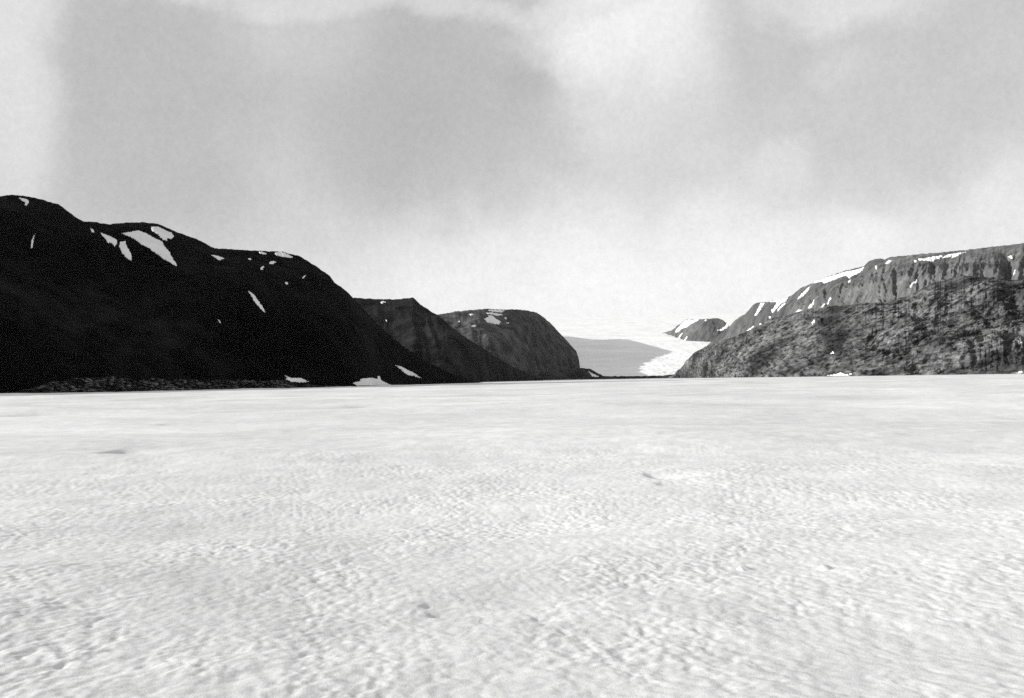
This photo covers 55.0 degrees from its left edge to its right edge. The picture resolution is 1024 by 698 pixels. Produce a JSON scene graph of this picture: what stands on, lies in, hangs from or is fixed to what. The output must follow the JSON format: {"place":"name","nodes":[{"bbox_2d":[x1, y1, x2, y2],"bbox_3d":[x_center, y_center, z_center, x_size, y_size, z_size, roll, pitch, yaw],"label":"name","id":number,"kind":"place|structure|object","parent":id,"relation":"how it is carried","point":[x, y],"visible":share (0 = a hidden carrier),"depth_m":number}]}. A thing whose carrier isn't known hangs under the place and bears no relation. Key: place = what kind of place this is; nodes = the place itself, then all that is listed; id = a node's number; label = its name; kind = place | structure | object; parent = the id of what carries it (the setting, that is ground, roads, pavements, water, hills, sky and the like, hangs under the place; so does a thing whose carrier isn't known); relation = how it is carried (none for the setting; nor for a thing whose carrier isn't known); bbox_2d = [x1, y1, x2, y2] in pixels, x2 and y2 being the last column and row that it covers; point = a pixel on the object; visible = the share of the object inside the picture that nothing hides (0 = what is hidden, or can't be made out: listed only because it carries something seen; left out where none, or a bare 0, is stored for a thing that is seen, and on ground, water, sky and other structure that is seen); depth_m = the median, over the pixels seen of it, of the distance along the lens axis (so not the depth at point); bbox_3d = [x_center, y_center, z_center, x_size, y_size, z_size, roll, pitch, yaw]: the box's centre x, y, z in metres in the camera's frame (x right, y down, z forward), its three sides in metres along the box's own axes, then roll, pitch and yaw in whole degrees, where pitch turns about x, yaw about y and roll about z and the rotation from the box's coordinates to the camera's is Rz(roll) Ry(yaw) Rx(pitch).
{"place":"outdoors","nodes":[
{"label":"outdoors","id":0,"kind":"place"},
{"bbox_2d":[16,377,343,392],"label":"shore bank","id":1,"kind":"structure","parent":0,"point":[97,384],"depth_m":531.09},
{"bbox_2d":[0,195,482,392],"bbox_3d":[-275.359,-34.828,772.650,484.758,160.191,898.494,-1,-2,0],"label":"mountain","id":2,"kind":"structure","parent":0,"point":[79,298],"depth_m":658.48},
{"bbox_2d":[19,198,28,205],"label":"snow patch","id":3,"kind":"object","parent":2,"relation":"on","point":[26,201],"visible":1,"depth_m":722.10},
{"bbox_2d":[101,233,116,246],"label":"snow patch","id":4,"kind":"object","parent":2,"relation":"on","point":[110,239],"visible":1,"depth_m":715.10},
{"bbox_2d":[119,241,131,259],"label":"snow patch","id":5,"kind":"object","parent":2,"relation":"on","point":[125,251],"visible":1,"depth_m":698.38},
{"bbox_2d":[123,230,176,265],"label":"snow patch","id":6,"kind":"object","parent":2,"relation":"on","point":[155,245],"visible":1,"depth_m":723.98},
{"bbox_2d":[151,226,173,240],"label":"snow patch","id":7,"kind":"object","parent":2,"relation":"on","point":[163,234],"visible":1,"depth_m":756.10},
{"bbox_2d":[248,291,264,311],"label":"snow streak","id":8,"kind":"object","parent":2,"relation":"on","point":[253,296],"visible":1,"depth_m":689.55},
{"bbox_2d":[275,252,292,257],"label":"snow patch","id":9,"kind":"object","parent":2,"relation":"on","point":[283,254],"visible":1,"depth_m":796.87},
{"bbox_2d":[286,376,308,382],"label":"snow patch","id":10,"kind":"object","parent":2,"relation":"on","point":[299,380],"visible":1,"depth_m":638.89},
{"bbox_2d":[353,376,389,385],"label":"snow bank","id":11,"kind":"structure","parent":2,"relation":"on","point":[369,381],"depth_m":731.03},
{"bbox_2d":[395,365,419,377],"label":"snow streak","id":12,"kind":"object","parent":2,"relation":"on","point":[407,372],"visible":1,"depth_m":835.08},
{"bbox_2d":[354,297,542,381],"bbox_3d":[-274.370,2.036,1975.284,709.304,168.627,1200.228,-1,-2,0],"label":"mountain spur","id":13,"kind":"structure","parent":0,"point":[413,325],"depth_m":1538.50},
{"bbox_2d":[438,309,579,377],"bbox_3d":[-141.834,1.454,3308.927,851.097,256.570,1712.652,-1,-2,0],"label":"bluff","id":14,"kind":"structure","parent":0,"point":[533,343],"depth_m":2926.17},
{"bbox_2d":[484,315,500,324],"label":"snow patch","id":15,"kind":"object","parent":14,"relation":"on","point":[491,319],"visible":1,"depth_m":2842.27},
{"bbox_2d":[0,374,1023,697],"bbox_3d":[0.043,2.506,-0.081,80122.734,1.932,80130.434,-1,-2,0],"label":"snow ground","id":16,"kind":"structure","parent":0,"point":[576,538],"depth_m":14.65},
{"bbox_2d":[736,566,753,570],"bbox_3d":[2.877,2.689,12.050,0.301,0.070,0.296,-1,-2,0],"label":"snow lump","id":17,"kind":"object","parent":16,"relation":"on","point":[742,568],"visible":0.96,"depth_m":12.00},
{"bbox_2d":[817,564,832,570],"bbox_3d":[3.815,2.643,11.906,0.262,0.069,0.248,-3,-3,44],"label":"snow lump","id":18,"kind":"object","parent":16,"relation":"on","point":[824,567],"visible":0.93,"depth_m":11.86},
{"bbox_2d":[827,372,851,375],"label":"snow patch","id":19,"kind":"object","parent":16,"relation":"on","point":[839,374],"visible":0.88,"depth_m":1234.42},
{"bbox_2d":[0,0,1023,316],"label":"sky","id":20,"kind":"structure","parent":0,"point":[548,158]},
{"bbox_2d":[539,368,673,379],"bbox_3d":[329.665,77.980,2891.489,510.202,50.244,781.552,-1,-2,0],"label":"moraine","id":21,"kind":"structure","parent":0,"point":[572,374],"depth_m":2818.37},
{"bbox_2d":[544,313,745,375],"bbox_3d":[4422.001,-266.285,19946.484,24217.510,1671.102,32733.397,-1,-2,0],"label":"glacier","id":22,"kind":"object","parent":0,"point":[632,345],"visible":0.11,"depth_m":6740.79},
{"bbox_2d":[665,318,726,341],"bbox_3d":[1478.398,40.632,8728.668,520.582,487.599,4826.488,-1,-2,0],"label":"nunatak","id":23,"kind":"structure","parent":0,"point":[702,330],"depth_m":6718.36},
{"bbox_2d":[675,319,698,331],"bbox_3d":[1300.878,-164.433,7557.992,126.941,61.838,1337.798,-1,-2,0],"label":"snow patch","id":24,"kind":"object","parent":23,"relation":"on","point":[685,324],"visible":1,"depth_m":7064.66},
{"bbox_2d":[668,276,1023,377],"bbox_3d":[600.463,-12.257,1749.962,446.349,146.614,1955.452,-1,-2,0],"label":"hill","id":25,"kind":"structure","parent":0,"point":[963,325],"depth_m":1243.21},
{"bbox_2d":[707,243,1023,345],"bbox_3d":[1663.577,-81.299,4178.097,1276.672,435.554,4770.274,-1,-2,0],"label":"cliff","id":26,"kind":"structure","parent":0,"point":[896,277],"depth_m":3108.68},
{"bbox_2d":[755,303,763,315],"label":"snow patch","id":27,"kind":"object","parent":26,"relation":"on","point":[759,308],"visible":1,"depth_m":4712.71},
{"bbox_2d":[770,298,787,312],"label":"snow patch","id":28,"kind":"object","parent":26,"relation":"on","point":[779,302],"visible":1,"depth_m":4357.75},
{"bbox_2d":[798,287,809,297],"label":"snow patch","id":29,"kind":"object","parent":26,"relation":"on","point":[803,293],"visible":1,"depth_m":3971.29},
{"bbox_2d":[812,267,863,283],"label":"snow patch","id":30,"kind":"object","parent":26,"relation":"on","point":[849,274],"visible":1,"depth_m":3658.62},
{"bbox_2d":[918,255,941,261],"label":"snow patch","id":31,"kind":"object","parent":26,"relation":"on","point":[932,258],"visible":1,"depth_m":3107.04},
{"bbox_2d":[943,252,964,257],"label":"snow patch","id":32,"kind":"object","parent":26,"relation":"on","point":[953,255],"visible":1,"depth_m":3034.54}
]}

